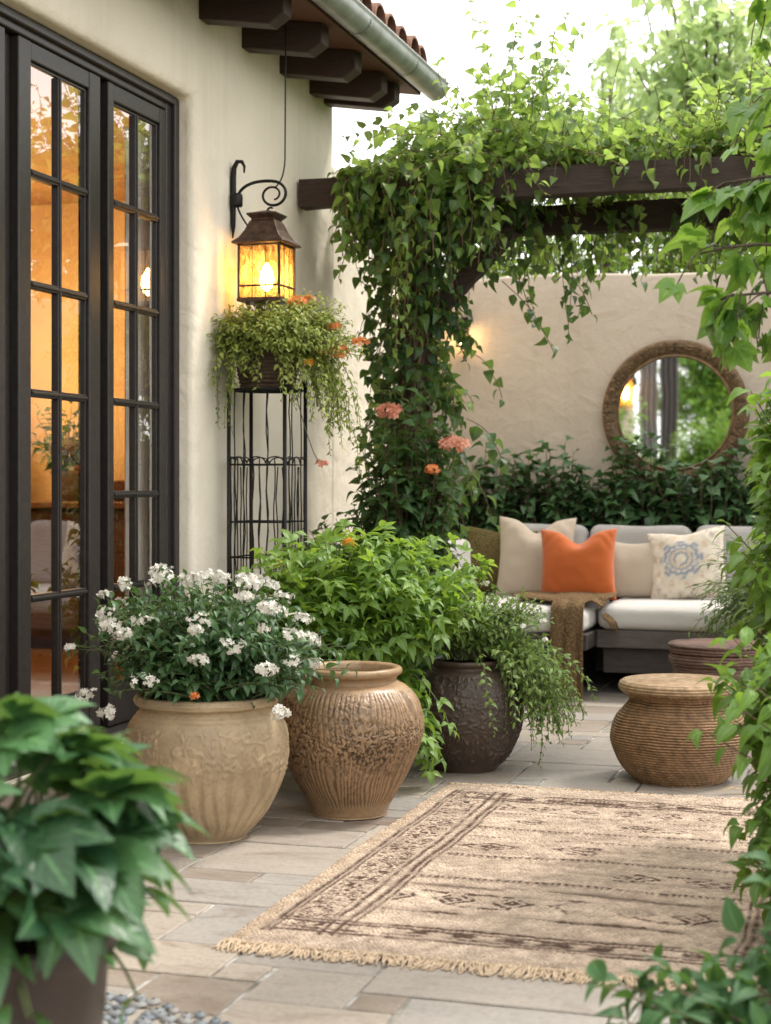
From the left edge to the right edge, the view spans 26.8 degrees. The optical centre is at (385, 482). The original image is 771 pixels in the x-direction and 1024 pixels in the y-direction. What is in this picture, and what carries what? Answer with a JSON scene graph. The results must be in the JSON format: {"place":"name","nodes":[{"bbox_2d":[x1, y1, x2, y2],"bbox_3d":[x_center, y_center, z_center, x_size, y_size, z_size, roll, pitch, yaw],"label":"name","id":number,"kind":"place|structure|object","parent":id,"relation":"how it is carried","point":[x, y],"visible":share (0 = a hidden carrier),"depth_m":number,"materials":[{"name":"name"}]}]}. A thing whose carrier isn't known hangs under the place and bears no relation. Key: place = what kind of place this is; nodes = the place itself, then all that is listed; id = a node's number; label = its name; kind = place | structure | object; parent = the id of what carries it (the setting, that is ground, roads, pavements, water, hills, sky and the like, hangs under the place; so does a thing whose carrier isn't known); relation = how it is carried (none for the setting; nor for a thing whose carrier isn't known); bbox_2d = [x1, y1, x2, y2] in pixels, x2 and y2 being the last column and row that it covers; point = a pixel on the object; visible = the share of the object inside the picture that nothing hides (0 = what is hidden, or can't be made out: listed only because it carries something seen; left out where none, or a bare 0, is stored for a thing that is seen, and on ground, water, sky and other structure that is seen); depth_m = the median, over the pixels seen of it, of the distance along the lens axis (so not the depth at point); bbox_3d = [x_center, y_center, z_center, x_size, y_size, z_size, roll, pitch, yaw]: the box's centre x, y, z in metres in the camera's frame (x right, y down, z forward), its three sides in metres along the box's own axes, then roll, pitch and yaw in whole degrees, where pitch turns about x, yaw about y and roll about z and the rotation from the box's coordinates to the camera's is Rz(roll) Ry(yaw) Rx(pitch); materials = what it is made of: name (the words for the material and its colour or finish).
{"place":"outdoors","nodes":[
{"label":"outdoors","id":0,"kind":"place"},
{"bbox_2d":[114,480,124,500],"bbox_3d":[-1.560,0.051,9.710,0.360,0.125,0.360,0,0,17],"label":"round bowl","id":1,"kind":"object","parent":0,"point":[119,485],"visible":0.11,"depth_m":9.56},
{"bbox_2d":[45,671,768,1023],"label":"patio","id":2,"kind":"structure","parent":0,"point":[289,843],"depth_m":4.29,"materials":[{"name":"beige stone"}]},
{"bbox_2d":[1,889,117,1023],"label":"garden pot","id":3,"kind":"object","parent":2,"relation":"on","point":[67,991],"visible":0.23,"depth_m":2.50,"materials":[{"name":"ceramic"}]},
{"bbox_2d":[0,692,211,1023],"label":"palmate plant","id":4,"kind":"object","parent":3,"relation":"in","point":[87,851],"visible":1,"depth_m":2.48,"materials":[{"name":"green plant"}]},
{"bbox_2d":[103,993,231,1023],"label":"pebble inlay","id":5,"kind":"object","parent":2,"relation":"on","point":[145,1017],"visible":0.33,"depth_m":3.64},
{"bbox_2d":[123,690,288,843],"bbox_3d":[-0.606,0.958,5.502,0.562,0.487,0.563,0,0,17],"label":"garden pot","id":6,"kind":"object","parent":2,"relation":"on","point":[229,759],"visible":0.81,"depth_m":5.28,"materials":[{"name":"beige ceramic"}]},
{"bbox_2d":[64,563,357,720],"bbox_3d":[-0.594,0.528,5.505,0.916,0.497,0.871,0,0,-42],"label":"white flower shrub","id":7,"kind":"object","parent":6,"relation":"on","point":[223,651],"visible":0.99,"depth_m":5.34,"materials":[{"name":"green plant"}]},
{"bbox_2d":[0,0,448,812],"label":"house","id":8,"kind":"structure","parent":2,"relation":"on","point":[204,94],"depth_m":7.14,"materials":[{"name":"beige paint"}]},
{"bbox_2d":[0,26,4,739],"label":"french door","id":9,"kind":"structure","parent":8,"relation":"in","point":[2,30],"depth_m":5.76,"materials":[{"name":"black wood"}]},
{"bbox_2d":[10,35,99,730],"bbox_3d":[-1.258,-0.316,6.185,0.052,2.612,0.641,0,0,17],"label":"french door","id":10,"kind":"structure","parent":8,"relation":"in","point":[24,54],"depth_m":6.17,"materials":[{"name":"black wood"}]},
{"bbox_2d":[31,500,124,629],"bbox_3d":[-2.110,0.557,9.963,2.400,0.885,0.540,0,0,17],"label":"sideboard","id":11,"kind":"object","parent":8,"relation":"on","point":[41,553],"visible":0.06,"depth_m":9.65,"materials":[{"name":"brown wood"}]},
{"bbox_2d":[31,401,77,500],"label":"house plant","id":12,"kind":"object","parent":11,"relation":"on","point":[70,475],"visible":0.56,"depth_m":9.73,"materials":[{"name":"green plant"}]},
{"bbox_2d":[100,81,164,726],"bbox_3d":[-1.064,-0.316,6.817,0.052,2.612,0.544,0,0,17],"label":"french door","id":13,"kind":"structure","parent":8,"relation":"in","point":[112,96],"depth_m":6.80,"materials":[{"name":"black wood"}]},
{"bbox_2d":[125,126,148,662],"bbox_3d":[-1.065,-0.280,7.043,0.022,2.480,0.285,0,0,17],"label":"curtain","id":14,"kind":"object","parent":8,"relation":"hanging from","point":[143,357],"visible":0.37,"depth_m":7.06,"materials":[{"name":"fabric"}]},
{"bbox_2d":[230,160,300,305],"bbox_3d":[-0.574,-1.160,7.470,0.306,0.669,0.251,0,0,17],"label":"wall lantern","id":15,"kind":"object","parent":8,"relation":"attached to","point":[265,231],"depth_m":7.43,"materials":[{"name":"brown metal"}]},
{"bbox_2d":[275,23,285,186],"bbox_3d":[-0.483,-1.754,7.442,0.058,0.802,0.007,0,0,17],"label":"cable","id":16,"kind":"object","parent":8,"relation":"hanging from","point":[284,115],"visible":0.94,"depth_m":7.43,"materials":[{"name":"black metal"}]},
{"bbox_2d":[226,379,307,683],"bbox_3d":[-0.539,0.365,7.418,0.335,1.670,0.335,0,0,17],"label":"plant stand","id":17,"kind":"object","parent":2,"relation":"on","point":[267,391],"visible":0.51,"depth_m":7.36,"materials":[{"name":"black metal"}]},
{"bbox_2d":[206,288,369,474],"bbox_3d":[-0.468,-0.461,7.413,0.830,0.853,0.715,0,0,17],"label":"flower basket","id":18,"kind":"object","parent":17,"relation":"on","point":[270,346],"visible":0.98,"depth_m":7.28,"materials":[{"name":"wicker"}]},
{"bbox_2d":[280,660,423,819],"bbox_3d":[-0.131,0.934,5.879,0.543,0.536,0.542,0,0,17],"label":"garden pot","id":19,"kind":"object","parent":2,"relation":"on","point":[354,743],"visible":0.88,"depth_m":5.69,"materials":[{"name":"brown ceramic"}]},
{"bbox_2d":[299,386,502,678],"bbox_3d":[0.055,0.377,8.065,1.041,1.693,0.828,0,0,17],"label":"flowering shrub","id":20,"kind":"object","parent":2,"relation":"on","point":[411,508],"visible":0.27,"depth_m":7.89,"materials":[{"name":"green plant"}]},
{"bbox_2d":[417,656,523,773],"bbox_3d":[0.339,0.971,6.802,0.486,0.459,0.487,0,0,17],"label":"garden pot","id":21,"kind":"object","parent":2,"relation":"on","point":[477,747],"visible":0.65,"depth_m":6.62,"materials":[{"name":"brown ceramic"}]},
{"bbox_2d":[440,581,599,768],"bbox_3d":[0.511,0.798,6.825,0.739,0.780,0.741,0,0,-28],"label":"trailing plant","id":22,"kind":"object","parent":21,"relation":"in","point":[489,634],"visible":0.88,"depth_m":6.69,"materials":[{"name":"green plant"}]},
{"bbox_2d":[212,782,770,994],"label":"woven rug","id":23,"kind":"object","parent":2,"relation":"on","point":[516,881],"visible":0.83,"depth_m":4.71,"materials":[{"name":"fabric"}]},
{"bbox_2d":[448,441,552,597],"bbox_3d":[0.680,0.467,10.494,1.041,1.471,0.682,0,0,17],"label":"hedge shrub","id":24,"kind":"object","parent":2,"relation":"on","point":[478,517],"visible":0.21,"depth_m":10.37,"materials":[{"name":"green plant"}]},
{"bbox_2d":[299,155,769,464],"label":"pergola","id":25,"kind":"object","parent":2,"relation":"on","point":[588,180],"visible":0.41,"depth_m":8.11,"materials":[{"name":"brown wood"}]},
{"bbox_2d":[327,0,770,575],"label":"climbing vine","id":26,"kind":"object","parent":25,"relation":"attached to","point":[439,226],"visible":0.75,"depth_m":8.21,"materials":[{"name":"green plant"}]},
{"bbox_2d":[497,435,621,537],"bbox_3d":[1.127,0.451,10.364,0.897,1.503,0.682,0,0,17],"label":"hedge shrub","id":27,"kind":"object","parent":2,"relation":"on","point":[556,500],"visible":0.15,"depth_m":10.25,"materials":[{"name":"green plant"}]},
{"bbox_2d":[448,523,765,678],"bbox_3d":[1.418,0.728,9.364,2.184,0.944,1.347,0,0,17],"label":"corner sofa","id":28,"kind":"object","parent":2,"relation":"on","point":[643,636],"visible":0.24,"depth_m":9.04,"materials":[{"name":"white fabric"}]},
{"bbox_2d":[467,526,537,591],"bbox_3d":[0.698,0.487,9.955,0.440,0.420,0.158,4,-15,9],"label":"throw pillow","id":29,"kind":"object","parent":28,"relation":"on","point":[485,543],"visible":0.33,"depth_m":9.92,"materials":[{"name":"fabric"}]},
{"bbox_2d":[495,516,576,595],"bbox_3d":[0.904,0.449,9.739,0.470,0.500,0.195,1,-17,11],"label":"throw pillow","id":30,"kind":"object","parent":28,"relation":"on","point":[521,560],"visible":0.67,"depth_m":9.69,"materials":[{"name":"beige fabric"}]},
{"bbox_2d":[512,590,618,698],"bbox_3d":[0.995,0.900,9.073,0.632,0.543,0.635,0,0,17],"label":"throw blanket","id":31,"kind":"object","parent":28,"relation":"on","point":[566,627],"visible":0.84,"depth_m":8.78,"materials":[{"name":"brown fabric"}]},
{"bbox_2d":[540,528,616,600],"bbox_3d":[1.123,0.480,9.443,0.450,0.430,0.184,-1,-15,13],"label":"throw pillow","id":32,"kind":"object","parent":28,"relation":"on","point":[587,565],"visible":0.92,"depth_m":9.37,"materials":[{"name":"orange fabric"}]},
{"bbox_2d":[614,542,652,597],"bbox_3d":[1.460,0.516,9.567,0.500,0.360,0.171,0,-17,15],"label":"throw pillow","id":33,"kind":"object","parent":28,"relation":"on","point":[633,568],"visible":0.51,"depth_m":9.49,"materials":[{"name":"beige fabric"}]},
{"bbox_2d":[647,525,726,598],"bbox_3d":[1.757,0.483,9.438,0.460,0.440,0.168,-8,-23,21],"label":"throw pillow","id":34,"kind":"object","parent":28,"relation":"on","point":[677,559],"visible":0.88,"depth_m":9.38,"materials":[{"name":"beige fabric"}]},
{"bbox_2d":[559,431,704,673],"bbox_3d":[1.576,0.441,10.216,0.865,1.522,0.680,0,0,44],"label":"hedge shrub","id":35,"kind":"object","parent":2,"relation":"on","point":[634,509],"visible":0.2,"depth_m":10.13,"materials":[{"name":"green plant"}]},
{"bbox_2d":[610,673,743,787],"bbox_3d":[1.187,1.002,6.551,0.557,0.406,0.557,0,0,17],"label":"rattan stool","id":36,"kind":"object","parent":2,"relation":"on","point":[658,718],"visible":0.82,"depth_m":6.35,"materials":[{"name":"brown wicker"}]},
{"bbox_2d":[584,850,770,1023],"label":"broadleaf shrub","id":37,"kind":"object","parent":2,"relation":"on","point":[714,1000],"visible":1,"depth_m":2.96,"materials":[{"name":"green plant"}]},
{"bbox_2d":[641,438,761,532],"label":"hedge shrub","id":38,"kind":"object","parent":2,"relation":"on","point":[713,507],"visible":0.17,"depth_m":9.98,"materials":[{"name":"green plant"}]},
{"bbox_2d":[653,0,770,372],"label":"young tree","id":39,"kind":"object","parent":2,"relation":"on","point":[727,317],"visible":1,"depth_m":4.54,"materials":[{"name":"green plant"}]},
{"bbox_2d":[668,638,765,717],"bbox_3d":[1.585,0.977,7.674,0.489,0.454,0.487,0,0,17],"label":"drum stool","id":40,"kind":"object","parent":2,"relation":"on","point":[688,656],"visible":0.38,"depth_m":7.49,"materials":[{"name":"brown wicker"}]},
{"bbox_2d":[719,436,761,525],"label":"hedge shrub","id":41,"kind":"object","parent":2,"relation":"on","point":[743,448],"visible":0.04,"depth_m":9.96,"materials":[{"name":"green plant"}]},
{"bbox_2d":[712,371,770,682],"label":"broadleaf shrub","id":42,"kind":"object","parent":2,"relation":"on","point":[741,563],"visible":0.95,"depth_m":4.99,"materials":[{"name":"green plant"}]},
{"bbox_3d":[-0.177,1.027,6.626,0.426,0.355,0.426,0,0,17],"label":"planter","id":43,"kind":"object","parent":2,"relation":"on","visible":0},
{"bbox_2d":[234,518,497,785],"bbox_3d":[-0.077,0.669,6.568,0.994,1.042,1.038,0,0,17],"label":"leafy shrub","id":44,"kind":"object","parent":43,"relation":"in","point":[394,607],"visible":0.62,"depth_m":6.38,"materials":[{"name":"green plant"}]},
{"bbox_2d":[332,0,770,276],"label":"sky","id":45,"kind":"structure","parent":0,"point":[441,26],"materials":[{"name":"white"}]},
{"label":"ground","id":46,"kind":"structure","parent":0,"visible":0},
{"bbox_2d":[332,166,397,553],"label":"garden wall","id":47,"kind":"structure","parent":46,"relation":"on","point":[345,293],"depth_m":9.19,"materials":[{"name":"beige paint"}]},
{"bbox_2d":[434,200,594,278],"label":"tall shrub","id":48,"kind":"object","parent":46,"relation":"on","point":[503,271],"visible":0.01,"depth_m":12.64,"materials":[{"name":"green plant"}]},
{"bbox_2d":[433,271,770,530],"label":"garden wall","id":49,"kind":"structure","parent":46,"relation":"on","point":[557,399],"depth_m":10.63,"materials":[{"name":"beige paint"}]},
{"bbox_2d":[456,317,469,346],"bbox_3d":[0.509,-0.998,10.754,0.110,0.205,0.144,0,0,17],"label":"wall sconce","id":50,"kind":"object","parent":49,"relation":"attached to","point":[465,318],"depth_m":10.76,"materials":[{"name":"black metal"}]},
{"bbox_2d":[602,340,749,484],"bbox_3d":[1.853,-0.445,10.379,0.936,0.936,0.067,0,0,17],"label":"round mirror","id":51,"kind":"object","parent":49,"relation":"attached to","point":[677,393],"visible":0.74,"depth_m":10.38,"materials":[{"name":"brown wicker"}]},
{"bbox_2d":[555,2,670,273],"bbox_3d":[2.512,-2.006,18.033,1.776,6.441,1.977,0,0,17],"label":"garden tree","id":52,"kind":"object","parent":46,"relation":"on","point":[603,59],"visible":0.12,"depth_m":17.83,"materials":[{"name":"green plant"}]},
{"bbox_2d":[547,193,738,274],"bbox_3d":[2.114,-0.757,12.559,1.878,3.920,1.330,0,0,17],"label":"tall shrub","id":53,"kind":"object","parent":46,"relation":"on","point":[622,268],"visible":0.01,"depth_m":12.40,"materials":[{"name":"green plant"}]},
{"bbox_2d":[580,0,770,272],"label":"garden tree","id":54,"kind":"object","parent":46,"relation":"on","point":[708,36],"visible":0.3,"depth_m":14.37,"materials":[{"name":"green plant"}]},
{"bbox_2d":[656,0,770,100],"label":"garden tree","id":55,"kind":"object","parent":46,"relation":"on","point":[725,47],"visible":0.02,"depth_m":15.88,"materials":[{"name":"green plant"}]},
{"bbox_2d":[685,626,770,923],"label":"broadleaf shrub","id":56,"kind":"object","parent":46,"relation":"on","point":[753,731],"visible":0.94,"depth_m":4.17,"materials":[{"name":"green plant"}]},
{"bbox_2d":[699,194,759,271],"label":"tall shrub","id":57,"kind":"object","parent":46,"relation":"on","point":[723,250],"visible":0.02,"depth_m":12.36,"materials":[{"name":"green plant"}]},
{"bbox_3d":[2.063,0.930,8.154,0.380,0.564,0.380,0,0,17],"label":"garden pot","id":58,"kind":"object","parent":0,"visible":0},
{"bbox_2d":[684,532,763,639],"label":"grassy plant","id":59,"kind":"object","parent":58,"relation":"in","point":[733,606],"visible":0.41,"depth_m":8.13,"materials":[{"name":"green plant"}]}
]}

